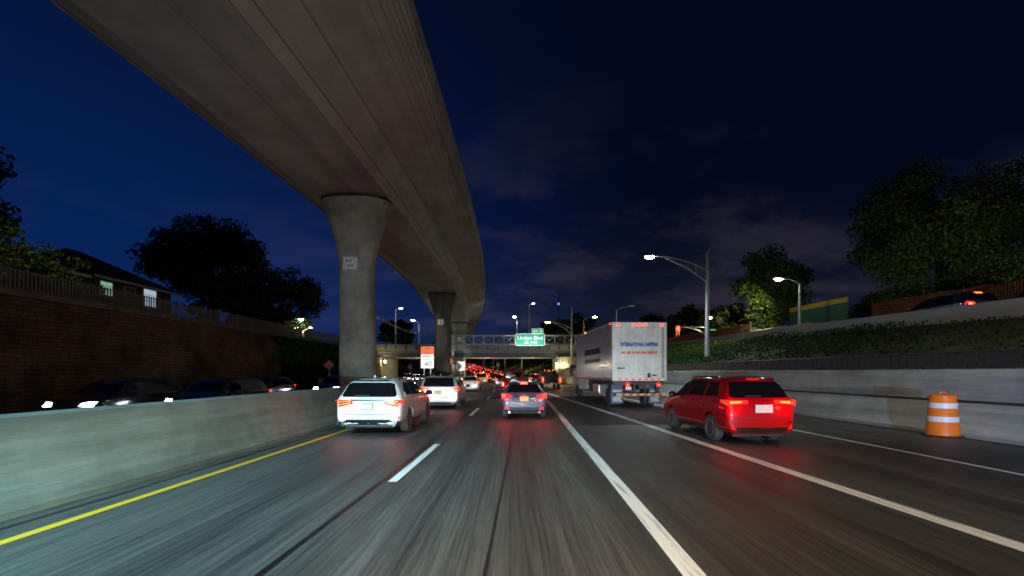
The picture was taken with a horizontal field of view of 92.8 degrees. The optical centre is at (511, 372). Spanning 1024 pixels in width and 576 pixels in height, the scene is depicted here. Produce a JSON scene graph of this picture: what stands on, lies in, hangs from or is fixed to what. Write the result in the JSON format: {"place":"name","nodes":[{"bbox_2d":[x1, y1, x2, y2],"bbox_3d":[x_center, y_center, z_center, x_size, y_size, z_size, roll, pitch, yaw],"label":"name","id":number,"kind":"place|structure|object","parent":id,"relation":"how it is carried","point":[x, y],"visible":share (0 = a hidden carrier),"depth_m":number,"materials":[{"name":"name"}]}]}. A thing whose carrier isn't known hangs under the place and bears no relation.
{"place":"outdoors","nodes":[
{"label":"outdoors","id":0,"kind":"place"},
{"bbox_2d":[398,359,415,376],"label":"bank","id":1,"kind":"structure","parent":0,"point":[403,364],"depth_m":216.04,"materials":[{"name":"black"}]},
{"bbox_2d":[411,360,450,372],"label":"opposite road beyond","id":2,"kind":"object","parent":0,"point":[427,370],"visible":0.11,"depth_m":231.98,"materials":[{"name":"asphalt"}]},
{"bbox_2d":[466,359,546,373],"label":"bank","id":3,"kind":"structure","parent":0,"point":[477,361],"depth_m":280.84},
{"bbox_2d":[486,358,553,374],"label":"bank scrub","id":4,"kind":"object","parent":3,"relation":"on","point":[543,364],"visible":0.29,"depth_m":186.50,"materials":[{"name":"green plant"}]},
{"bbox_2d":[543,333,561,342],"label":"tree","id":5,"kind":"object","parent":3,"relation":"on","point":[550,340],"visible":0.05,"depth_m":149.47,"materials":[{"name":"green plant"}]},
{"bbox_2d":[555,293,558,342],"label":"signal mast","id":6,"kind":"object","parent":3,"relation":"on","point":[558,308],"visible":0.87,"depth_m":139.88,"materials":[{"name":"grey metal"}]},
{"bbox_2d":[539,312,596,342],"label":"tree","id":7,"kind":"object","parent":3,"relation":"on","point":[556,329],"visible":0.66,"depth_m":125.55,"materials":[{"name":"green plant"}]},
{"bbox_2d":[0,361,1023,575],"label":"road","id":8,"kind":"structure","parent":0,"point":[565,509],"depth_m":6.49,"materials":[{"name":"grey asphalt"}]},
{"bbox_2d":[0,425,339,523],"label":"gutter dirt","id":9,"kind":"structure","parent":8,"relation":"on","point":[155,479],"depth_m":8.10,"materials":[{"name":"soil"}]},
{"bbox_2d":[0,426,343,529],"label":"road seam","id":10,"kind":"object","parent":8,"relation":"on","point":[9,526],"visible":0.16,"depth_m":7.35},
{"bbox_2d":[0,429,346,544],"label":"yellow edge line","id":11,"kind":"object","parent":8,"relation":"on","point":[7,540],"visible":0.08,"depth_m":6.89,"materials":[{"name":"paint"}]},
{"bbox_2d":[0,375,471,521],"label":"median barrier","id":12,"kind":"object","parent":8,"relation":"on","point":[50,458],"visible":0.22,"depth_m":8.02,"materials":[{"name":"concrete"}]},
{"bbox_2d":[254,382,494,575],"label":"road seam","id":13,"kind":"object","parent":8,"relation":"on","point":[290,550],"visible":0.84,"depth_m":6.08,"materials":[{"name":"black asphalt"}]},
{"bbox_2d":[336,375,431,430],"bbox_3d":[-4.020,0.943,16.246,2.430,1.715,4.906,0,0,1],"label":"white suv","id":14,"kind":"object","parent":8,"relation":"on","point":[382,402],"visible":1,"depth_m":13.96,"materials":[{"name":"paint"}]},
{"bbox_2d":[388,444,439,481],"bbox_3d":[-1.918,1.796,10.100,0.152,0.001,4.204,0,0,1],"label":"lane marking","id":15,"kind":"object","parent":8,"relation":"on","point":[404,471],"visible":1,"depth_m":9.50,"materials":[{"name":"white paint"}]},
{"bbox_2d":[420,374,469,407],"bbox_3d":[-3.550,0.943,26.094,2.460,1.715,5.009,0,0,0],"label":"silver minivan","id":16,"kind":"object","parent":8,"relation":"on","point":[448,389],"visible":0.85,"depth_m":23.67,"materials":[{"name":"grey paint"}]},
{"bbox_2d":[462,376,483,390],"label":"sedan","id":17,"kind":"object","parent":8,"relation":"on","point":[474,382],"visible":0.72,"depth_m":45.20,"materials":[{"name":"white paint"}]},
{"bbox_2d":[475,372,489,384],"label":"taxi van","id":18,"kind":"object","parent":8,"relation":"on","point":[482,376],"visible":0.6,"depth_m":69.01,"materials":[{"name":"orange paint"}]},
{"bbox_2d":[488,374,496,382],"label":"sedan","id":19,"kind":"object","parent":8,"relation":"on","point":[491,379],"visible":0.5,"depth_m":83.88,"materials":[{"name":"grey paint"}]},
{"bbox_2d":[493,374,502,386],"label":"suv","id":20,"kind":"object","parent":8,"relation":"on","point":[498,381],"visible":0.51,"depth_m":58.08,"materials":[{"name":"grey paint"}]},
{"bbox_2d":[483,413,514,575],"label":"road seam","id":21,"kind":"object","parent":8,"relation":"on","point":[491,542],"visible":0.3,"depth_m":5.95,"materials":[{"name":"black asphalt"}]},
{"bbox_2d":[500,369,526,397],"bbox_3d":[0.120,0.800,35.430,2.040,2.000,4.240,0,0,0],"label":"offroad car","id":22,"kind":"object","parent":8,"relation":"on","point":[509,376],"visible":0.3,"depth_m":33.62,"materials":[{"name":"red paint"}]},
{"bbox_2d":[497,379,548,416],"bbox_3d":[0.470,1.042,20.896,2.290,1.515,4.404,0,0,0],"label":"blue hatchback","id":23,"kind":"object","parent":8,"relation":"on","point":[523,396],"visible":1,"depth_m":18.79,"materials":[{"name":"blue paint"}]},
{"bbox_2d":[527,374,539,382],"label":"suv","id":24,"kind":"object","parent":8,"relation":"on","point":[533,377],"visible":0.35,"depth_m":69.80,"materials":[{"name":"grey paint"}]},
{"bbox_2d":[537,370,560,388],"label":"pickup truck","id":25,"kind":"object","parent":8,"relation":"on","point":[548,377],"visible":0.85,"depth_m":51.80,"materials":[{"name":"black paint"}]},
{"bbox_2d":[561,376,566,384],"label":"traffic drum","id":26,"kind":"object","parent":8,"relation":"on","point":[564,381],"visible":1,"depth_m":71.70,"materials":[{"name":"orange plastic"}]},
{"bbox_2d":[570,322,666,404],"bbox_3d":[6.152,-0.385,30.934,3.320,4.370,12.102,0,0,-4],"label":"box truck","id":27,"kind":"object","parent":8,"relation":"on","point":[614,360],"visible":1,"depth_m":25.05,"materials":[{"name":"metal"}]},
{"bbox_2d":[547,399,706,575],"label":"solid lane line","id":28,"kind":"object","parent":8,"relation":"on","point":[685,564],"visible":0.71,"depth_m":6.03,"materials":[{"name":"white paint"}]},
{"bbox_2d":[664,376,795,439],"bbox_3d":[6.030,0.949,14.324,2.300,1.702,4.670,0,0,-3],"label":"red suv","id":29,"kind":"object","parent":8,"relation":"on","point":[716,407],"visible":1,"depth_m":12.29,"materials":[{"name":"red paint"}]},
{"bbox_2d":[546,393,1023,551],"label":"merge lane line","id":30,"kind":"object","parent":8,"relation":"on","point":[1013,544],"visible":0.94,"depth_m":6.98,"materials":[{"name":"white paint"}]},
{"bbox_2d":[561,377,1023,445],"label":"roadside barrier","id":31,"kind":"object","parent":8,"relation":"on","point":[1000,422],"visible":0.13,"depth_m":15.74,"materials":[{"name":"concrete"}]},
{"bbox_2d":[545,307,572,364],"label":"street lamp","id":32,"kind":"object","parent":31,"relation":"on","point":[570,333],"visible":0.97,"depth_m":75.90,"materials":[{"name":"metal"}]},
{"bbox_2d":[566,387,1023,475],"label":"edge line","id":33,"kind":"object","parent":8,"relation":"on","point":[899,450],"visible":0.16,"depth_m":10.65,"materials":[{"name":"white paint"}]},
{"bbox_2d":[571,384,1023,447],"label":"gutter dirt","id":34,"kind":"structure","parent":8,"relation":"on","point":[905,430],"depth_m":15.59,"materials":[{"name":"soil"}]},
{"bbox_2d":[921,392,964,438],"bbox_3d":[12.050,1.171,13.650,0.936,1.257,0.936,0,0,0],"label":"traffic drum","id":35,"kind":"object","parent":8,"relation":"on","point":[942,418],"visible":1,"depth_m":13.39,"materials":[{"name":"orange plastic"}]},
{"bbox_2d":[0,0,1023,359],"label":"sky","id":36,"kind":"structure","parent":0,"point":[593,138],"materials":[{"name":"blue"}]},
{"bbox_2d":[562,317,1023,371],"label":"embankment","id":37,"kind":"structure","parent":0,"point":[1005,330],"depth_m":19.92,"materials":[{"name":"green plant"}]},
{"bbox_2d":[560,315,1023,371],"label":"undergrowth","id":38,"kind":"object","parent":37,"relation":"on","point":[682,351],"visible":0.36,"depth_m":26.77,"materials":[{"name":"green plant"}]},
{"bbox_2d":[643,242,715,355],"bbox_3d":[12.390,-5.385,36.000,5.302,8.424,0.380,0,0,0],"label":"street lamp","id":39,"kind":"object","parent":38,"relation":"on","point":[707,325],"visible":1,"depth_m":35.91,"materials":[{"name":"metal"}]},
{"bbox_2d":[785,322,812,326],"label":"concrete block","id":40,"kind":"structure","parent":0,"point":[800,324],"depth_m":36.12,"materials":[{"name":"grey concrete"}]},
{"bbox_2d":[1010,291,1023,298],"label":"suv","id":41,"kind":"object","parent":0,"point":[1021,295],"visible":0.12,"depth_m":21.13,"materials":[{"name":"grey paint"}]},
{"bbox_3d":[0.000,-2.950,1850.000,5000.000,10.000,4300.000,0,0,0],"label":"ground","id":42,"kind":"structure","parent":0,"visible":0},
{"bbox_2d":[0,286,380,413],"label":"retaining wall","id":43,"kind":"structure","parent":42,"relation":"on","point":[52,347],"depth_m":21.65,"materials":[{"name":"brick"}]},
{"bbox_2d":[0,265,377,355],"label":"fence","id":44,"kind":"object","parent":43,"relation":"on","point":[275,327],"depth_m":24.21,"materials":[{"name":"metal"}]},
{"bbox_2d":[272,334,338,389],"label":"ivy","id":45,"kind":"object","parent":43,"relation":"attached to","point":[310,354],"visible":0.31,"depth_m":41.96,"materials":[{"name":"green plant"}]},
{"bbox_2d":[321,195,392,386],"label":"viaduct pier","id":46,"kind":"structure","parent":42,"relation":"on","point":[357,224],"depth_m":26.67,"materials":[{"name":"concrete"}]},
{"bbox_2d":[49,0,484,343],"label":"viaduct deck","id":47,"kind":"structure","parent":46,"relation":"on","point":[313,101],"depth_m":18.29,"materials":[{"name":"concrete"}]},
{"bbox_2d":[376,316,425,334],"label":"power line","id":48,"kind":"object","parent":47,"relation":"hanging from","point":[399,327],"visible":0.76,"depth_m":98.43,"materials":[{"name":"metal"}]},
{"bbox_2d":[376,318,415,343],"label":"tree","id":49,"kind":"object","parent":42,"relation":"on","point":[387,329],"visible":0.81,"depth_m":130.31,"materials":[{"name":"green plant"}]},
{"bbox_2d":[428,293,456,375],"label":"viaduct pier","id":50,"kind":"structure","parent":42,"relation":"on","point":[442,304],"depth_m":65.15,"materials":[{"name":"concrete"}]},
{"bbox_2d":[417,359,485,368],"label":"overpass","id":51,"kind":"object","parent":42,"relation":"on","point":[419,363],"visible":0.14,"depth_m":236.00,"materials":[{"name":"concrete"}]},
{"bbox_2d":[451,322,467,376],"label":"viaduct pier","id":52,"kind":"structure","parent":42,"relation":"on","point":[459,328],"depth_m":104.15,"materials":[{"name":"concrete"}]},
{"bbox_2d":[376,344,575,376],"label":"road bridge","id":53,"kind":"structure","parent":42,"relation":"on","point":[390,355],"depth_m":98.00,"materials":[{"name":"concrete"}]},
{"bbox_2d":[395,307,401,332],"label":"street lamp","id":54,"kind":"object","parent":53,"relation":"on","point":[395,318],"visible":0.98,"depth_m":107.89,"materials":[{"name":"metal"}]},
{"bbox_2d":[315,333,579,348],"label":"bridge fence","id":55,"kind":"object","parent":53,"relation":"on","point":[426,339],"visible":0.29,"depth_m":97.93,"materials":[{"name":"grey metal"}]},
{"bbox_2d":[529,303,533,333],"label":"street lamp","id":56,"kind":"object","parent":53,"relation":"on","point":[529,317],"visible":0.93,"depth_m":110.94,"materials":[{"name":"metal"}]},
{"bbox_2d":[451,334,575,375],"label":"sign gantry","id":57,"kind":"object","parent":42,"relation":"on","point":[483,343],"visible":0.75,"depth_m":84.97,"materials":[{"name":"metal"}]},
{"bbox_2d":[515,328,544,348],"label":"exit sign","id":58,"kind":"object","parent":57,"relation":"attached to","point":[536,337],"visible":1,"depth_m":84.54,"materials":[{"name":"green metal"}]},
{"bbox_2d":[555,357,575,371],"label":"wing wall","id":59,"kind":"structure","parent":42,"relation":"on","point":[560,365],"depth_m":97.10,"materials":[{"name":"concrete"}]},
{"bbox_2d":[639,314,652,321],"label":"tree","id":60,"kind":"object","parent":42,"relation":"on","point":[643,318],"visible":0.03,"depth_m":98.59,"materials":[{"name":"green plant"}]},
{"bbox_2d":[556,369,1023,403],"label":"concrete wall","id":61,"kind":"structure","parent":42,"relation":"on","point":[998,385],"depth_m":16.43,"materials":[{"name":"grey concrete"}]},
{"bbox_2d":[558,347,1023,370],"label":"wall top fence","id":62,"kind":"object","parent":61,"relation":"on","point":[1004,360],"depth_m":17.09,"materials":[{"name":"grey metal"}]},
{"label":"upper street","id":63,"kind":"structure","parent":0,"visible":0},
{"bbox_2d":[644,314,682,342],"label":"tree","id":64,"kind":"object","parent":63,"relation":"on","point":[654,318],"visible":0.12,"depth_m":86.75,"materials":[{"name":"green plant"}]},
{"bbox_2d":[666,303,704,340],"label":"tree","id":65,"kind":"object","parent":63,"relation":"on","point":[686,315],"visible":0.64,"depth_m":74.93,"materials":[{"name":"green plant"}]},
{"bbox_2d":[676,317,714,335],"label":"traffic signal","id":66,"kind":"object","parent":63,"relation":"on","point":[678,330],"visible":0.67,"depth_m":61.88,"materials":[{"name":"metal"}]},
{"bbox_2d":[693,305,723,337],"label":"tree","id":67,"kind":"object","parent":63,"relation":"on","point":[700,320],"visible":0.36,"depth_m":68.76,"materials":[{"name":"green plant"}]},
{"bbox_2d":[667,322,750,342],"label":"fence","id":68,"kind":"object","parent":63,"relation":"on","point":[699,335],"visible":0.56,"depth_m":48.73,"materials":[{"name":"grey metal"}]},
{"bbox_2d":[715,302,757,333],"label":"tree","id":69,"kind":"object","parent":63,"relation":"on","point":[731,315],"visible":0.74,"depth_m":63.05,"materials":[{"name":"green plant"}]},
{"bbox_2d":[736,326,760,333],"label":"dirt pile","id":70,"kind":"object","parent":63,"relation":"on","point":[753,328],"visible":0.16,"depth_m":44.15,"materials":[{"name":"soil"}]},
{"bbox_2d":[728,243,815,329],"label":"tree","id":71,"kind":"object","parent":63,"relation":"on","point":[772,304],"visible":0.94,"depth_m":43.87,"materials":[{"name":"green plant"}]},
{"bbox_2d":[772,277,800,323],"bbox_3d":[21.444,-4.865,38.000,2.192,5.129,0.360,0,0,0],"label":"street lamp","id":72,"kind":"object","parent":63,"relation":"on","point":[799,296],"visible":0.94,"depth_m":37.93,"materials":[{"name":"metal"}]},
{"bbox_2d":[790,297,848,325],"bbox_3d":[24.549,-4.040,39.267,0.139,3.080,6.561,0,0,-5],"label":"screen fence","id":73,"kind":"object","parent":63,"relation":"on","point":[823,311],"visible":0.7,"depth_m":38.59,"materials":[{"name":"metal"}]},
{"bbox_2d":[667,297,1023,345],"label":"ramp parapet","id":74,"kind":"structure","parent":63,"relation":"on","point":[1000,308],"depth_m":24.24,"materials":[{"name":"concrete"}]},
{"bbox_2d":[848,284,942,318],"bbox_3d":[27.690,-4.496,35.381,4.161,3.804,8.016,0,0,0],"label":"shrub","id":75,"kind":"object","parent":63,"relation":"on","point":[861,309],"visible":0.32,"depth_m":35.93,"materials":[{"name":"green plant"}]},
{"bbox_2d":[843,156,1023,306],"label":"tree","id":76,"kind":"object","parent":63,"relation":"on","point":[937,220],"visible":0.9,"depth_m":31.39,"materials":[{"name":"green plant"}]},
{"bbox_2d":[870,279,1023,315],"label":"fence","id":77,"kind":"object","parent":63,"relation":"on","point":[896,304],"visible":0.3,"depth_m":28.58,"materials":[{"name":"grey metal"}]},
{"bbox_2d":[907,292,998,311],"bbox_3d":[22.600,-3.158,25.492,2.340,1.601,4.618,0,0,0],"label":"suv","id":78,"kind":"object","parent":63,"relation":"on","point":[959,299],"visible":0.3,"depth_m":23.99,"materials":[{"name":"grey paint"}]},
{"bbox_2d":[946,247,1023,299],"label":"shrub","id":79,"kind":"object","parent":63,"relation":"on","point":[1000,268],"visible":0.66,"depth_m":27.83,"materials":[{"name":"green plant"}]},
{"bbox_2d":[993,156,1023,243],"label":"tree","id":80,"kind":"object","parent":63,"relation":"on","point":[1016,171],"visible":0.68,"depth_m":29.31,"materials":[{"name":"green plant"}]},
{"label":"opposite road","id":81,"kind":"structure","parent":0,"visible":0},
{"bbox_2d":[41,378,182,410],"bbox_3d":[-14.000,1.000,17.508,2.340,1.601,4.618,0,0,0],"label":"suv","id":82,"kind":"object","parent":81,"relation":"on","point":[111,392],"visible":0.44,"depth_m":16.64,"materials":[{"name":"black paint"}]},
{"bbox_2d":[165,377,270,400],"bbox_3d":[-11.600,1.000,19.508,2.340,1.601,4.618,0,0,0],"label":"suv","id":83,"kind":"object","parent":81,"relation":"on","point":[218,387],"visible":0.39,"depth_m":18.71,"materials":[{"name":"black paint"}]},
{"bbox_2d":[250,376,295,392],"bbox_3d":[-14.400,1.000,28.308,2.340,1.601,4.618,0,0,0],"label":"suv","id":84,"kind":"object","parent":81,"relation":"on","point":[278,383],"visible":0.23,"depth_m":28.34,"materials":[{"name":"black paint"}]},
{"bbox_2d":[313,375,338,388],"bbox_3d":[-11.900,1.000,33.308,2.340,1.601,4.618,0,0,0],"label":"suv","id":85,"kind":"object","parent":81,"relation":"on","point":[332,381],"visible":0.19,"depth_m":32.01,"materials":[{"name":"black paint"}]},
{"bbox_2d":[324,360,333,375],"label":"warning sign","id":86,"kind":"object","parent":81,"relation":"on","point":[328,364],"visible":0.68,"depth_m":40.97,"materials":[{"name":"orange metal"}]},
{"bbox_2d":[399,373,414,380],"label":"suv","id":87,"kind":"object","parent":81,"relation":"on","point":[412,376],"visible":0.41,"depth_m":79.58,"materials":[{"name":"grey paint"}]},
{"bbox_2d":[414,374,423,380],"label":"sedan","id":88,"kind":"object","parent":81,"relation":"on","point":[418,377],"visible":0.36,"depth_m":83.53,"materials":[{"name":"grey paint"}]},
{"bbox_2d":[421,346,433,377],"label":"speed limit sign","id":89,"kind":"object","parent":81,"relation":"on","point":[427,356],"visible":1,"depth_m":44.47,"materials":[{"name":"white metal"}]},
{"bbox_2d":[450,358,455,364],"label":"chevron sign","id":90,"kind":"object","parent":81,"relation":"on","point":[452,361],"visible":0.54,"depth_m":79.97,"materials":[{"name":"orange metal"}]},
{"bbox_2d":[457,361,464,370],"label":"chevron sign","id":91,"kind":"object","parent":81,"relation":"on","point":[460,365],"visible":0.95,"depth_m":73.97,"materials":[{"name":"white metal"}]},
{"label":"left terrace","id":92,"kind":"structure","parent":0,"visible":0},
{"bbox_2d":[0,146,26,250],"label":"tree","id":93,"kind":"object","parent":92,"relation":"on","point":[8,232],"visible":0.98,"depth_m":23.11,"materials":[{"name":"green plant"}]},
{"bbox_2d":[0,245,91,292],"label":"house","id":94,"kind":"structure","parent":92,"relation":"on","point":[83,274],"depth_m":27.93,"materials":[{"name":"brown"}]},
{"bbox_2d":[0,241,106,299],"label":"shrub","id":95,"kind":"object","parent":92,"relation":"on","point":[26,258],"visible":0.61,"depth_m":22.81,"materials":[{"name":"green plant"}]},
{"bbox_2d":[42,248,182,313],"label":"house","id":96,"kind":"structure","parent":92,"relation":"on","point":[105,274],"depth_m":34.15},
{"bbox_2d":[99,279,112,297],"bbox_3d":[-26.952,-5.550,32.400,0.075,1.060,1.110,0,0,0],"label":"window","id":97,"kind":"structure","parent":96,"relation":"in","point":[107,284],"depth_m":32.46,"materials":[{"name":"green glass"}]},
{"bbox_2d":[123,285,135,300],"bbox_3d":[-26.952,-5.550,34.400,0.075,0.960,1.060,0,0,0],"label":"window","id":98,"kind":"structure","parent":96,"relation":"in","point":[128,289],"depth_m":34.24,"materials":[{"name":"grey glass"}]},
{"bbox_2d":[142,288,156,307],"bbox_3d":[-26.952,-5.500,36.300,0.075,1.410,1.410,0,0,0],"label":"window","id":99,"kind":"structure","parent":96,"relation":"in","point":[145,292],"depth_m":36.14,"materials":[{"name":"grey glass"}]},
{"bbox_2d":[189,302,208,319],"bbox_3d":[-19.927,-3.538,30.931,1.385,1.887,1.176,0,0,-33],"label":"shrub","id":100,"kind":"object","parent":92,"relation":"on","point":[202,304],"visible":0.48,"depth_m":30.82,"materials":[{"name":"green plant"}]},
{"bbox_2d":[125,213,279,322],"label":"tree","id":101,"kind":"object","parent":92,"relation":"on","point":[201,256],"visible":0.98,"depth_m":42.93,"materials":[{"name":"green plant"}]},
{"bbox_2d":[248,266,329,331],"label":"tree","id":102,"kind":"object","parent":92,"relation":"on","point":[301,293],"visible":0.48,"depth_m":65.59,"materials":[{"name":"green plant"}]},
{"bbox_2d":[271,315,312,335],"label":"shrub","id":103,"kind":"object","parent":92,"relation":"on","point":[303,324],"visible":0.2,"depth_m":59.70,"materials":[{"name":"green plant"}]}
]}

